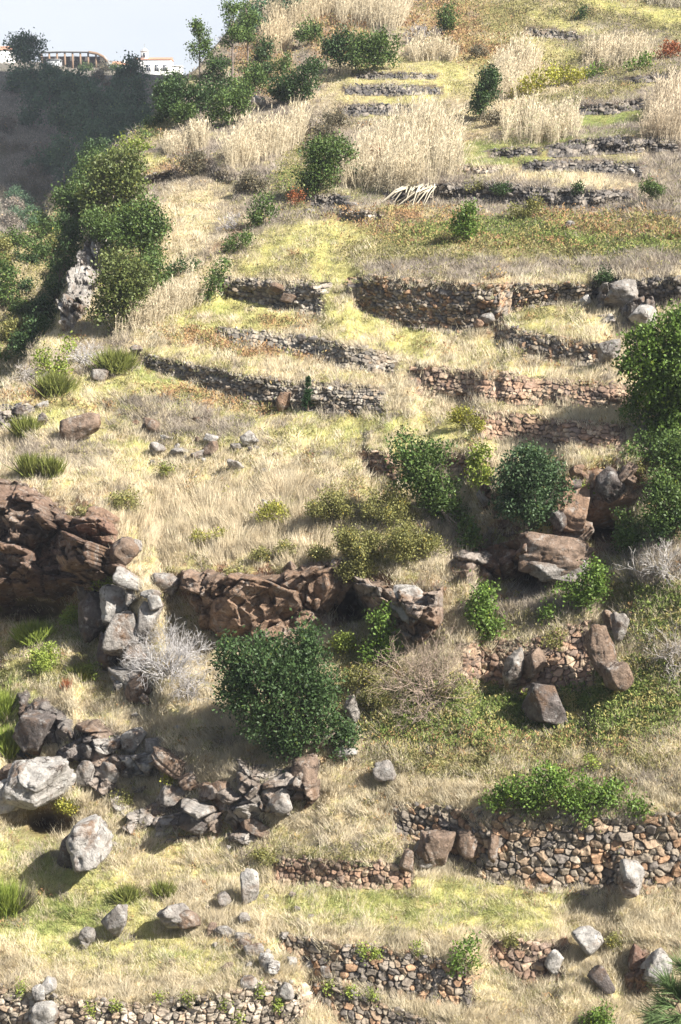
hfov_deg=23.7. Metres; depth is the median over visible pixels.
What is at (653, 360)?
broadleaf tree
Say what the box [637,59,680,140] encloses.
reed bed
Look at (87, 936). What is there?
boulder
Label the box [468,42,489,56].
shrub
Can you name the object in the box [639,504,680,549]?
shrub
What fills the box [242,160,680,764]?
creeper undergrowth
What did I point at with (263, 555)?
shrub
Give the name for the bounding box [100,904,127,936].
boulder
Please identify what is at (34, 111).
pine tree
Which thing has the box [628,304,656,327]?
boulder
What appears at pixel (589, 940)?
boulder
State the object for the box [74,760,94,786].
boulder
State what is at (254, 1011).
dry stone wall
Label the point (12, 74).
pine tree
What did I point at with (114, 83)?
pine tree
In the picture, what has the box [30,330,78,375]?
shrub
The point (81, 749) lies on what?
rock outcrop
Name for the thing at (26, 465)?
broom bush
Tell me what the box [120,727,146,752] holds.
boulder
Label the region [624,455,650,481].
shrub
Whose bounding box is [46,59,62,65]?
storage hut
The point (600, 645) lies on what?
boulder
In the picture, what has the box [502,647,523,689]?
boulder
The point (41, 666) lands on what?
shrub
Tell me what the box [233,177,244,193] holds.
shrub
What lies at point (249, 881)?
boulder
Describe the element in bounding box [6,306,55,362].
shrub
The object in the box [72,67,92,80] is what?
pine tree
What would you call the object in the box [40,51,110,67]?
timber pavilion
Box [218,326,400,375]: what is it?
dry stone wall
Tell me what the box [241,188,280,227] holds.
shrub
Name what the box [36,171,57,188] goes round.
bare shrub
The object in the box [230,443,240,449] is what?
boulder
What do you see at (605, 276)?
shrub
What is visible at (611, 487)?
rock outcrop
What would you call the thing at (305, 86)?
evergreen tree
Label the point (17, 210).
shrub
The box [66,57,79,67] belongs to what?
shrub
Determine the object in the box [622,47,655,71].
shrub
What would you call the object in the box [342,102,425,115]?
dry stone wall
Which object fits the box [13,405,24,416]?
boulder
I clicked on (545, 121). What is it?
reed bed
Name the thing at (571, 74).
shrub
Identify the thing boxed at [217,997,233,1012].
wall shrub
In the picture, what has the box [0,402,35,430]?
dry stone wall
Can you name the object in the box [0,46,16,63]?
house
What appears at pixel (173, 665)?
bare bush
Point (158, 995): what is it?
wall shrub
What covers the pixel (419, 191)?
fallen canes
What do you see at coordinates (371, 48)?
evergreen tree
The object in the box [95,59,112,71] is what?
shrub
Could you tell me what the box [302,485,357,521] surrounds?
shrub
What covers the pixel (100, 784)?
rock outcrop
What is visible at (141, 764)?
rock outcrop
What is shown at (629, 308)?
rock outcrop
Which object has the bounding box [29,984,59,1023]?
boulder
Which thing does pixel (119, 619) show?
boulder
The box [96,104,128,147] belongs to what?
pine tree
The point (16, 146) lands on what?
bare shrub
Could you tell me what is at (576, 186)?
shrub
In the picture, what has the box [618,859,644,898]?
boulder
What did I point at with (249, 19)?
pine tree
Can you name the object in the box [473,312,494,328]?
boulder
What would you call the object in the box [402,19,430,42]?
bare bush
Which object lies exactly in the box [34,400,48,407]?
boulder
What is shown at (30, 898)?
broom bush
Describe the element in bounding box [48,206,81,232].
shrub
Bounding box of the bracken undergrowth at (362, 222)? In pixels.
[0,0,680,1022]
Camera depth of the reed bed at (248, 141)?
109.60 m
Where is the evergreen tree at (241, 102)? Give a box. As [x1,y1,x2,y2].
[201,83,255,127]
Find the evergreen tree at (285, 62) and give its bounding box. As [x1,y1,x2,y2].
[271,49,297,75]
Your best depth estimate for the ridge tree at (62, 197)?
117.89 m
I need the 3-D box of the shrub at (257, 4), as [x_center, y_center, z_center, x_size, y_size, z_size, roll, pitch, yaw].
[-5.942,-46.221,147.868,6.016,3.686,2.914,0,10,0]
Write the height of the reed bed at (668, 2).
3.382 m
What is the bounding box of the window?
[154,64,158,70]
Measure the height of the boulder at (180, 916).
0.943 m
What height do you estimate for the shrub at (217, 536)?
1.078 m
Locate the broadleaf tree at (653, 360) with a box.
[605,298,680,442]
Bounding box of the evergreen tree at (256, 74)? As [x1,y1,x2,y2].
[238,59,273,93]
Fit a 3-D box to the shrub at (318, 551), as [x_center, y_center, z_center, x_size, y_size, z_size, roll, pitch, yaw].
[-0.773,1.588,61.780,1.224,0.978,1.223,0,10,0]
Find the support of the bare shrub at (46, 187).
on the ground at (356, 612)
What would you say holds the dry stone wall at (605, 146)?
on the ground at (356, 612)
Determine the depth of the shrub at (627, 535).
59.71 m
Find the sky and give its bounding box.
[0,0,248,74]
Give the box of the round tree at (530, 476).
[482,437,576,532]
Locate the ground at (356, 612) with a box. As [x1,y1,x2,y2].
[0,0,680,1023]
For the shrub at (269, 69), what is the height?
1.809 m
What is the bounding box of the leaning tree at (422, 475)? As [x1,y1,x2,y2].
[382,421,487,550]
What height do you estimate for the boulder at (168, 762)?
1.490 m
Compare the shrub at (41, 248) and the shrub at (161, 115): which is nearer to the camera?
the shrub at (41, 248)
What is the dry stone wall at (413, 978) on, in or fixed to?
on the ground at (356, 612)
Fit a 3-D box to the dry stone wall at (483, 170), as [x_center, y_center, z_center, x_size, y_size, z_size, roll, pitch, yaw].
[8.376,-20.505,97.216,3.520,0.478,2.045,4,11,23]
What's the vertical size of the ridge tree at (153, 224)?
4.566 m
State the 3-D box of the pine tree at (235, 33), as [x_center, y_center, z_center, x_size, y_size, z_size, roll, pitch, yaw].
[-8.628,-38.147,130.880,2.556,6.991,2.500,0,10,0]
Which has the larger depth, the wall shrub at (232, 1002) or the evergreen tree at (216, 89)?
the evergreen tree at (216, 89)
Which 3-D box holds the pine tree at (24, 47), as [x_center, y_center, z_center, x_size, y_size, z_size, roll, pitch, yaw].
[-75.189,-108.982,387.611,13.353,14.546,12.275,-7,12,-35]
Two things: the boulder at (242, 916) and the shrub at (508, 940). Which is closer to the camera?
the shrub at (508, 940)
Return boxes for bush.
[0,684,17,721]
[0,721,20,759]
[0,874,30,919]
[1,413,45,437]
[3,450,47,477]
[7,359,46,381]
[7,617,65,645]
[12,881,41,913]
[26,369,81,396]
[32,453,68,477]
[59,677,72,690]
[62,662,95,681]
[64,337,103,369]
[85,346,143,373]
[97,304,126,328]
[107,882,147,904]
[117,617,215,691]
[145,879,180,900]
[164,666,213,707]
[208,608,366,772]
[214,212,239,230]
[285,184,307,205]
[291,129,359,198]
[356,621,484,730]
[387,682,448,730]
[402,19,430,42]
[431,25,446,36]
[444,197,483,239]
[444,928,486,977]
[477,759,656,830]
[612,538,680,585]
[643,622,680,679]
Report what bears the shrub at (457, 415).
on the ground at (356, 612)
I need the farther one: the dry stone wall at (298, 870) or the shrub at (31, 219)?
the shrub at (31, 219)
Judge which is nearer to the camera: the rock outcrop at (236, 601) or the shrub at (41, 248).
the rock outcrop at (236, 601)
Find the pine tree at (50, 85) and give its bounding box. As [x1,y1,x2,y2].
[32,59,67,124]
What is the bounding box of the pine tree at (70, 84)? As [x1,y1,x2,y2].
[54,66,88,127]
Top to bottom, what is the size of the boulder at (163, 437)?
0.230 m
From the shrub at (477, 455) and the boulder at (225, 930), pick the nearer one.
the boulder at (225, 930)
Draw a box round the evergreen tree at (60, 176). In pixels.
[51,167,72,185]
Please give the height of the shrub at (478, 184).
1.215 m
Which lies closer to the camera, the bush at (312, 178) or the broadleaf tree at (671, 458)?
the broadleaf tree at (671, 458)
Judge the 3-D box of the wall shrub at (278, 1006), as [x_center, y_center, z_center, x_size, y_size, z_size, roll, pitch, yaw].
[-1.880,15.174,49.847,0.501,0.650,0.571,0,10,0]
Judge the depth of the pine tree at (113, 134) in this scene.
258.56 m
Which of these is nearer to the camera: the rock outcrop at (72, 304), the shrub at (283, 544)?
the shrub at (283, 544)
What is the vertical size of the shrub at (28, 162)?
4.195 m
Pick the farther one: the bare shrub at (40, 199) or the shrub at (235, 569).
the bare shrub at (40, 199)
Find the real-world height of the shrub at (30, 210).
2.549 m
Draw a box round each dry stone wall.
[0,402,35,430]
[0,978,316,1023]
[138,169,177,183]
[141,354,388,413]
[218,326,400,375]
[219,276,332,314]
[275,855,410,889]
[277,934,486,1010]
[300,193,351,207]
[311,981,446,1023]
[339,210,382,220]
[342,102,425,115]
[343,83,439,95]
[346,273,593,333]
[356,71,436,78]
[357,450,401,483]
[383,179,632,207]
[392,802,680,895]
[408,364,631,410]
[435,451,497,479]
[455,621,592,692]
[462,166,499,172]
[478,409,627,450]
[483,146,537,156]
[488,937,571,985]
[494,324,604,366]
[522,159,648,176]
[526,28,579,39]
[541,135,678,156]
[576,98,653,114]
[589,275,680,304]
[624,70,680,83]
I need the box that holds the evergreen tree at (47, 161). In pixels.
[34,146,64,174]
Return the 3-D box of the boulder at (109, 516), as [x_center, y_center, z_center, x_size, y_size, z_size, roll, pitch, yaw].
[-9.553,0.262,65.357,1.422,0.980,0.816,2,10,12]
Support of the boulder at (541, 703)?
on the ground at (356, 612)
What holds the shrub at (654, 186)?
on the ground at (356, 612)
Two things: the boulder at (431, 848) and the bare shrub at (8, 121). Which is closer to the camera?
the boulder at (431, 848)
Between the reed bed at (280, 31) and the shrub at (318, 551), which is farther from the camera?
the reed bed at (280, 31)
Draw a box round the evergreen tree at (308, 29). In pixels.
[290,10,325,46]
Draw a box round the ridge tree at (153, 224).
[106,187,174,264]
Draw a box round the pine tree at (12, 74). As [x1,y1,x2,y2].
[1,60,25,93]
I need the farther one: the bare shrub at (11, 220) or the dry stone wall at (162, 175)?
the bare shrub at (11, 220)
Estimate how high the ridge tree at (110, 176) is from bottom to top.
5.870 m
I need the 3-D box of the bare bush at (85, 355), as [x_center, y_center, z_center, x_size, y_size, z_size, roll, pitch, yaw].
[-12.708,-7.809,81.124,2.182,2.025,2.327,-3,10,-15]
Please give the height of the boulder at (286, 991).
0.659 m
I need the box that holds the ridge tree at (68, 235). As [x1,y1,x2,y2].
[35,213,87,313]
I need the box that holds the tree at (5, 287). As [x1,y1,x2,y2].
[0,251,27,310]
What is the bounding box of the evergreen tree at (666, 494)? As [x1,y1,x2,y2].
[634,463,680,536]
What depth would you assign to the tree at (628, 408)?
62.66 m
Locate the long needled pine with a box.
[632,945,680,1023]
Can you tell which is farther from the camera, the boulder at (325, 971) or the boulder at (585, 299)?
the boulder at (585, 299)
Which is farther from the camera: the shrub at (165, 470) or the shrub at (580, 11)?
the shrub at (580, 11)
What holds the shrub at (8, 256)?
on the ground at (356, 612)
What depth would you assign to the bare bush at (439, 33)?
136.29 m
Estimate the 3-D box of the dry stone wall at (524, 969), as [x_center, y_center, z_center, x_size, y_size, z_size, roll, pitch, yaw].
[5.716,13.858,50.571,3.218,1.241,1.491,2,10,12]
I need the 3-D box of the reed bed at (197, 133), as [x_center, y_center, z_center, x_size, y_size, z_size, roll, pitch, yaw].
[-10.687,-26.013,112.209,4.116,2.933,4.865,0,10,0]
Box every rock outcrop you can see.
[0,479,126,607]
[16,690,94,761]
[56,226,109,332]
[74,719,264,844]
[92,734,157,777]
[122,783,221,836]
[179,559,332,643]
[236,758,321,815]
[283,558,345,612]
[353,576,443,644]
[446,548,493,591]
[476,484,526,581]
[518,530,595,584]
[548,461,638,534]
[595,282,656,330]
[623,949,651,994]
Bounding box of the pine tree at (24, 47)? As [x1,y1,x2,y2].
[0,27,52,67]
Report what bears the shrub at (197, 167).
on the ground at (356, 612)
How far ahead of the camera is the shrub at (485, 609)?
58.81 m
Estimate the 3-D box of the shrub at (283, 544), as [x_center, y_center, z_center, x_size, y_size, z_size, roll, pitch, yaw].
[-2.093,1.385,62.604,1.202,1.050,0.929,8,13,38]
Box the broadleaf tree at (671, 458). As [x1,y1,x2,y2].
[646,416,680,488]
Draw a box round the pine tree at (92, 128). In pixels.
[76,114,108,153]
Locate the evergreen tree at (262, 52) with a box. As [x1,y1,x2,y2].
[246,30,279,66]
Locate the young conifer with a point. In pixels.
(307, 394)
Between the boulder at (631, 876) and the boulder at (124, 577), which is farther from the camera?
the boulder at (124, 577)
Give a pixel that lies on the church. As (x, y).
(154, 64)
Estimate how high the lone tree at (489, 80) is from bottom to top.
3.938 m
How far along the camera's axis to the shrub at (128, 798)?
57.95 m
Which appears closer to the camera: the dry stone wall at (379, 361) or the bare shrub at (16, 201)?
the dry stone wall at (379, 361)
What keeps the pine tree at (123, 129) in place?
on the ground at (356, 612)
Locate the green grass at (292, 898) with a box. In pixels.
[0,0,680,1023]
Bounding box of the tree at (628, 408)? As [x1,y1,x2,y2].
[615,386,667,440]
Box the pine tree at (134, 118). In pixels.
[114,100,144,129]
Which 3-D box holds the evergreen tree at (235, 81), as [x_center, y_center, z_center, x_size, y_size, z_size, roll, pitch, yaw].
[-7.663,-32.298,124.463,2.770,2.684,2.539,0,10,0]
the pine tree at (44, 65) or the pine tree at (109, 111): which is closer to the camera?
the pine tree at (109, 111)
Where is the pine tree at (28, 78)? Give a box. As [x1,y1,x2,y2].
[13,61,48,105]
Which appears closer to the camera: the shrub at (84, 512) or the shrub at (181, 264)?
the shrub at (84, 512)
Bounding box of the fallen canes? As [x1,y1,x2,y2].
[382,183,436,204]
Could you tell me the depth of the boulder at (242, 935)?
51.59 m
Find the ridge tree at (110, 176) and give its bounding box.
[73,142,153,229]
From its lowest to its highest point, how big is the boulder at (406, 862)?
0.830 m
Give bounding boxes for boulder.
[0,756,75,813]
[12,709,56,756]
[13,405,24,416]
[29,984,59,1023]
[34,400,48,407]
[37,412,47,424]
[42,976,56,994]
[57,814,113,871]
[59,412,100,441]
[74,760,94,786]
[76,586,163,671]
[78,590,105,642]
[78,926,96,948]
[85,506,119,523]
[90,368,108,380]
[99,584,138,655]
[100,762,118,783]
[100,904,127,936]
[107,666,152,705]
[110,536,141,564]
[112,566,143,590]
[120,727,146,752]
[125,589,138,606]
[130,345,142,354]
[140,589,160,597]
[142,417,159,432]
[145,737,198,790]
[147,594,162,609]
[149,442,165,454]
[151,572,179,594]
[155,782,186,806]
[157,903,200,928]
[160,435,171,438]
[169,447,188,457]
[170,811,221,835]
[190,450,204,458]
[202,433,218,454]
[206,922,216,935]
[208,779,234,802]
[213,925,235,938]
[217,891,230,907]
[221,962,233,969]
[225,804,270,839]
[227,459,243,468]
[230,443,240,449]
[234,932,253,941]
[237,938,251,949]
[238,912,250,922]
[240,430,258,444]
[240,868,258,904]
[240,975,258,989]
[244,943,263,957]
[250,95,265,106]
[259,952,273,967]
[264,960,279,974]
[268,787,292,815]
[269,282,285,292]
[276,392,290,410]
[278,932,288,938]
[279,293,296,302]
[279,982,294,1000]
[287,956,296,968]
[291,753,317,790]
[296,334,318,342]
[302,960,313,969]
[320,966,329,977]
[333,579,353,605]
[335,747,357,758]
[343,694,359,723]
[345,202,357,205]
[353,572,385,585]
[372,760,395,781]
[390,584,423,624]
[399,848,413,872]
[413,829,455,868]
[456,828,477,859]
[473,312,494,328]
[476,489,489,505]
[488,833,499,863]
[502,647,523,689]
[518,680,567,724]
[523,647,547,679]
[544,949,563,974]
[564,221,574,227]
[571,925,603,956]
[579,295,591,304]
[581,520,593,540]
[585,624,616,676]
[587,965,615,994]
[595,338,620,361]
[599,660,633,691]
[601,610,628,641]
[604,279,638,308]
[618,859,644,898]
[627,943,671,986]
[628,168,634,175]
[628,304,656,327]
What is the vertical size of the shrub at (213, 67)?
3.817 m
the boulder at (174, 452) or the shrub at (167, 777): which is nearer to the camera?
the shrub at (167, 777)
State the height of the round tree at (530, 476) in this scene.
3.866 m
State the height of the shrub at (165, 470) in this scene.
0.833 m
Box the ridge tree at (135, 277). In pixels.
[80,243,161,335]
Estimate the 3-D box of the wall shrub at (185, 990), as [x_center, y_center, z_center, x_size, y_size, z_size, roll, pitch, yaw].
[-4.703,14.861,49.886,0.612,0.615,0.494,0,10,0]
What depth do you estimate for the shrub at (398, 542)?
60.39 m
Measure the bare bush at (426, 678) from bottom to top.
4.767 m
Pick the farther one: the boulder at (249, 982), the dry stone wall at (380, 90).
the dry stone wall at (380, 90)
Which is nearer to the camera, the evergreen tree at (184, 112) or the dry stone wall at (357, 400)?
the dry stone wall at (357, 400)
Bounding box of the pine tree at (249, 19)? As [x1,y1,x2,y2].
[233,0,264,63]
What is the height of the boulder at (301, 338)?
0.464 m
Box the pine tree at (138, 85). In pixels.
[125,72,151,106]
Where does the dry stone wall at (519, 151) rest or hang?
on the ground at (356, 612)
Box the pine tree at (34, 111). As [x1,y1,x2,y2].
[18,92,47,128]
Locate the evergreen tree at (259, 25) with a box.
[229,8,268,37]
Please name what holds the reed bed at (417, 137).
on the ground at (356, 612)
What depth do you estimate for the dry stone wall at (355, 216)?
93.07 m
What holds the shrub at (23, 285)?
on the ground at (356, 612)
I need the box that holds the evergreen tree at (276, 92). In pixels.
[261,67,293,103]
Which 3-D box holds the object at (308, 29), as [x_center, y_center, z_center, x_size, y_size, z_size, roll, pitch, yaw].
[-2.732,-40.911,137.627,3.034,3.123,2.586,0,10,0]
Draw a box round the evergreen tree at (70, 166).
[62,156,89,177]
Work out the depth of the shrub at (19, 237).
112.89 m
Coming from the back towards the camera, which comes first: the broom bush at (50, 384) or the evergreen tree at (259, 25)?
the evergreen tree at (259, 25)
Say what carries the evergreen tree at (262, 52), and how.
on the ground at (356, 612)
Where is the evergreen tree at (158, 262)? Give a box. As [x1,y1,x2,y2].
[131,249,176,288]
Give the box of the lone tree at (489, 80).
[462,63,505,120]
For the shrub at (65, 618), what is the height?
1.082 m
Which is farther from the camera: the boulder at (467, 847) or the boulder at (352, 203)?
the boulder at (352, 203)
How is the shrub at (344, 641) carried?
on the ground at (356, 612)
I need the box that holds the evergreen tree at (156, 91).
[150,66,187,100]
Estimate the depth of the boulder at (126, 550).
63.09 m
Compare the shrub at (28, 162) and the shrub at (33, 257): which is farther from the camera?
the shrub at (28, 162)
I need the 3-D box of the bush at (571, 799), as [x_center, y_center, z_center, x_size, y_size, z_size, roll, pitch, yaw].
[7.274,9.076,52.608,5.839,2.251,2.012,0,10,0]
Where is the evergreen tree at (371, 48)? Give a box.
[345,24,404,71]
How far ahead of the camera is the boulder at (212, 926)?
52.18 m
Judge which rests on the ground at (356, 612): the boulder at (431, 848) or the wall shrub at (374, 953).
the boulder at (431, 848)
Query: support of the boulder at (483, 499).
on the ground at (356, 612)
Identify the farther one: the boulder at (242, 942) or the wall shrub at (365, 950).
the boulder at (242, 942)
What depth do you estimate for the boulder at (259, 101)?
120.50 m
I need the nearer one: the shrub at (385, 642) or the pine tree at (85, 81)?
the shrub at (385, 642)
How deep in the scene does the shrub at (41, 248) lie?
109.62 m
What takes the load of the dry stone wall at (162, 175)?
on the ground at (356, 612)
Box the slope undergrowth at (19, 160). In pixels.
[0,33,224,233]
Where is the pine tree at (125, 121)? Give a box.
[102,111,134,146]
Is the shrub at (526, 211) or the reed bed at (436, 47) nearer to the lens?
the shrub at (526, 211)
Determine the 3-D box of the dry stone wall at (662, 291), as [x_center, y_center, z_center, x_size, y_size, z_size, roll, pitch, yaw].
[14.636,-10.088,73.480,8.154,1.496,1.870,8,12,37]
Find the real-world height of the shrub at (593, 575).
2.234 m
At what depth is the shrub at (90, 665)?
62.67 m
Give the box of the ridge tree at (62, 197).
[41,164,96,225]
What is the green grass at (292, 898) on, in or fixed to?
on the ground at (356, 612)
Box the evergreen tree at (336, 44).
[317,22,358,69]
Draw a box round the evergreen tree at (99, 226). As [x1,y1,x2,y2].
[78,203,131,252]
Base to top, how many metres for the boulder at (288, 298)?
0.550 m
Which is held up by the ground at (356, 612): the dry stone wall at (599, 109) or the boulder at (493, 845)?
the dry stone wall at (599, 109)
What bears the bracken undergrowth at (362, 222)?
on the ground at (356, 612)
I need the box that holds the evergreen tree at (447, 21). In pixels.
[431,0,462,33]
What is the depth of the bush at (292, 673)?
55.67 m
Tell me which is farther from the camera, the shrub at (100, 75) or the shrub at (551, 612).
the shrub at (100, 75)
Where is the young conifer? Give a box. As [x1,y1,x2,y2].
[301,375,314,411]
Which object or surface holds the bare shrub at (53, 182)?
on the ground at (356, 612)
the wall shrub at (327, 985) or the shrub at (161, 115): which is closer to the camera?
the wall shrub at (327, 985)
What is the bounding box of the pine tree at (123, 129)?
[114,123,135,142]
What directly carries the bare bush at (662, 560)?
on the ground at (356, 612)
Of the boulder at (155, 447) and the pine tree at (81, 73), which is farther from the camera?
the pine tree at (81, 73)
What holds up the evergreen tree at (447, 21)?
on the ground at (356, 612)
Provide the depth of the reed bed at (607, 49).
120.27 m
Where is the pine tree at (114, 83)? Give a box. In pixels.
[107,65,126,94]
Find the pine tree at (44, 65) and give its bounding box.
[33,57,64,107]
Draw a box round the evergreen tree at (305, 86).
[278,51,327,103]
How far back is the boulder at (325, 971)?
50.52 m
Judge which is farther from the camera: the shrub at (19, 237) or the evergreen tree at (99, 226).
the shrub at (19, 237)
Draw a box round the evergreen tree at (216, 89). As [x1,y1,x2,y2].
[194,76,242,109]
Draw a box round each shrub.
[0,108,20,133]
[0,185,7,199]
[0,208,21,227]
[0,232,19,253]
[0,245,21,263]
[0,314,26,342]
[0,345,11,360]
[1,194,26,211]
[1,224,30,247]
[3,293,36,318]
[4,183,37,206]
[4,203,23,218]
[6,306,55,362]
[8,139,24,150]
[9,242,26,260]
[11,976,28,999]
[15,275,38,295]
[16,247,43,265]
[18,203,47,225]
[18,230,54,261]
[20,190,40,206]
[21,636,65,670]
[22,152,44,173]
[22,212,41,227]
[23,215,68,240]
[24,292,57,322]
[25,207,53,225]
[27,654,55,674]
[29,178,53,197]
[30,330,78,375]
[34,192,49,208]
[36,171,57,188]
[42,272,65,294]
[44,255,65,278]
[45,173,61,188]
[46,228,66,252]
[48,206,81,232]
[50,796,78,816]
[55,602,78,629]
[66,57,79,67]
[72,134,115,168]
[78,60,94,70]
[78,505,91,517]
[78,655,102,680]
[83,996,101,1018]
[88,574,115,590]
[89,66,108,81]
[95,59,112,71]
[100,75,116,90]
[105,131,155,161]
[106,483,144,514]
[108,60,121,69]
[108,784,135,806]
[109,995,123,1012]
[127,114,164,132]
[131,124,163,137]
[142,92,171,126]
[153,988,165,1004]
[155,460,180,476]
[157,773,178,785]
[164,253,202,277]
[175,143,208,175]
[177,985,195,1007]
[188,526,206,546]
[196,45,238,87]
[199,251,233,301]
[204,521,230,539]
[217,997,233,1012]
[220,227,255,254]
[220,565,244,574]
[231,1009,245,1023]
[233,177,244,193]
[234,168,270,193]
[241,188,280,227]
[246,0,307,18]
[246,843,278,868]
[247,545,273,563]
[249,494,289,526]
[254,977,267,1001]
[261,56,278,75]
[271,996,284,1014]
[272,535,298,559]
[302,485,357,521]
[306,541,335,562]
[310,117,341,138]
[316,103,353,127]
[322,978,335,995]
[328,626,361,653]
[330,520,387,561]
[330,546,384,585]
[335,659,384,692]
[340,980,362,999]
[350,162,366,182]
[354,940,369,964]
[355,598,404,670]
[355,681,391,711]
[357,479,413,528]
[365,984,380,1006]
[369,941,384,961]
[371,515,437,563]
[409,939,425,957]
[416,530,452,557]
[445,403,478,428]
[458,569,512,645]
[460,437,496,490]
[461,175,483,193]
[466,412,488,433]
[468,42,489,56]
[476,106,506,125]
[489,178,513,196]
[499,929,520,950]
[504,201,532,220]
[507,62,561,97]
[519,192,547,214]
[529,597,562,625]
[538,624,568,650]
[545,552,614,613]
[547,61,590,85]
[567,2,590,20]
[570,179,585,195]
[573,479,594,493]
[577,997,620,1023]
[582,748,601,771]
[584,59,608,77]
[588,261,614,286]
[603,927,625,951]
[609,501,649,556]
[613,423,678,463]
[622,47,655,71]
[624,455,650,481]
[638,174,666,201]
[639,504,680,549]
[651,38,680,59]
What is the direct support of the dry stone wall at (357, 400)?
on the ground at (356, 612)
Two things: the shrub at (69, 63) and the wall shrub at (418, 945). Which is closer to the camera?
the wall shrub at (418, 945)
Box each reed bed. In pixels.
[105,259,205,337]
[159,117,212,155]
[214,95,316,168]
[254,14,296,53]
[260,0,338,29]
[333,0,413,29]
[334,51,397,76]
[336,116,391,186]
[338,87,478,194]
[406,28,461,61]
[488,28,547,99]
[495,87,587,143]
[579,28,657,68]
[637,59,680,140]
[647,0,680,8]
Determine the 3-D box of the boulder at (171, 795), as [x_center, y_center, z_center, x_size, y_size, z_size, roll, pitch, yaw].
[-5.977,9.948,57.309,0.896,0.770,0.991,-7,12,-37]
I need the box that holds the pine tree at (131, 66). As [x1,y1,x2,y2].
[108,50,151,91]
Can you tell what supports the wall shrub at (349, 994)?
attached to the dry stone wall at (356, 1014)
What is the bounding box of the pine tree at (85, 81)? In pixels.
[69,73,97,118]
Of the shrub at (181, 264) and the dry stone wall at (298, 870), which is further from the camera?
the shrub at (181, 264)
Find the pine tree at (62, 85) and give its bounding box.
[41,68,75,113]
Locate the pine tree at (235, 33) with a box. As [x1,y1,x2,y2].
[217,0,246,79]
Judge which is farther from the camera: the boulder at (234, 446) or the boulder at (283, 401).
the boulder at (283, 401)
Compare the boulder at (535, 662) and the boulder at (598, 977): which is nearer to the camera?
the boulder at (598, 977)
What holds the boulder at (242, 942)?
on the ground at (356, 612)
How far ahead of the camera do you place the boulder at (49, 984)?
50.53 m
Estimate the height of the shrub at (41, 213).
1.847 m
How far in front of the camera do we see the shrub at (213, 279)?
85.25 m
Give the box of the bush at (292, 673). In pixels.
[208,608,366,772]
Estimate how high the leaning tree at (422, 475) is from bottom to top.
5.104 m
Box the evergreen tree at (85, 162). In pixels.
[58,147,107,203]
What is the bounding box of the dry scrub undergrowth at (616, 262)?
[0,0,680,1023]
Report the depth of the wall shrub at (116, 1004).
50.01 m
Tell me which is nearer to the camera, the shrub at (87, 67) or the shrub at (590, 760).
the shrub at (590, 760)
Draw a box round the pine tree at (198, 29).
[183,14,218,86]
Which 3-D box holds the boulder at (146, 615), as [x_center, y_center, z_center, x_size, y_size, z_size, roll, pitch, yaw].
[-9.027,4.502,63.632,2.006,3.298,5.675,-7,12,-36]
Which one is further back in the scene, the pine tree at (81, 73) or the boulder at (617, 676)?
the pine tree at (81, 73)
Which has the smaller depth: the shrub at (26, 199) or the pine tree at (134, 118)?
the shrub at (26, 199)
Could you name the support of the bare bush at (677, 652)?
on the ground at (356, 612)
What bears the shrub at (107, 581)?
on the ground at (356, 612)
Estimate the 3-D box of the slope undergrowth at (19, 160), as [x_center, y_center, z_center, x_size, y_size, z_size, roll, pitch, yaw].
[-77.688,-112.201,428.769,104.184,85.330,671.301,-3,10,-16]
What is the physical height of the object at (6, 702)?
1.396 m
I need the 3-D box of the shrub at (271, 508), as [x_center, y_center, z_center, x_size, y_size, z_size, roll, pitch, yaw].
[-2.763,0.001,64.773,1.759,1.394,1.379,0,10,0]
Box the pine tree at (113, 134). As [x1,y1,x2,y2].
[104,117,131,144]
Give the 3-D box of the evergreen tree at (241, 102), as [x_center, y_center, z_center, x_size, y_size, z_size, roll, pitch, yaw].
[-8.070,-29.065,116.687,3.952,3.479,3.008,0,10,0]
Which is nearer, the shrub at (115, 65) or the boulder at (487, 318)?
the boulder at (487, 318)
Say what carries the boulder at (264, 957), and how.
on the ground at (356, 612)
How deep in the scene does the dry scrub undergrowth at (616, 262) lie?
75.34 m
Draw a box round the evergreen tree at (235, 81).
[226,73,257,98]
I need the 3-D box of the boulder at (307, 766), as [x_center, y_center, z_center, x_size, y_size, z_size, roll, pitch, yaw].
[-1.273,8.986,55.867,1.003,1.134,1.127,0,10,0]
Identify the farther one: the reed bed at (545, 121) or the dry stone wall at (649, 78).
the dry stone wall at (649, 78)
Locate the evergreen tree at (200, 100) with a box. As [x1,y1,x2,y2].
[144,69,210,118]
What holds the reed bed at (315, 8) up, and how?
on the ground at (356, 612)
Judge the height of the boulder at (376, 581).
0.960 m
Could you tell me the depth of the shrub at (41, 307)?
98.41 m
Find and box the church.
[137,43,183,74]
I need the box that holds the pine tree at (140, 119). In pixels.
[131,111,148,125]
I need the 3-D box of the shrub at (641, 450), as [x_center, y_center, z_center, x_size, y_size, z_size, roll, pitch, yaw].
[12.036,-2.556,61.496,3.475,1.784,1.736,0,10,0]
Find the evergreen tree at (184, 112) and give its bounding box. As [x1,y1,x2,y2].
[166,95,203,126]
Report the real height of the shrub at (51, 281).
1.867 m
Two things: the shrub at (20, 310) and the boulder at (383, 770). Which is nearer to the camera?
the boulder at (383, 770)
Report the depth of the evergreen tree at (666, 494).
58.36 m
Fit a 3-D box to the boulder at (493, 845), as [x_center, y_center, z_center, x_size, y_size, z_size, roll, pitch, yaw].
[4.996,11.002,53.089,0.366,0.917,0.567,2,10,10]
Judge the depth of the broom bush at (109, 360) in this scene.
79.85 m
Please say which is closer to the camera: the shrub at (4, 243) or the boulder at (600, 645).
the boulder at (600, 645)
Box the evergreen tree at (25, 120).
[13,101,36,126]

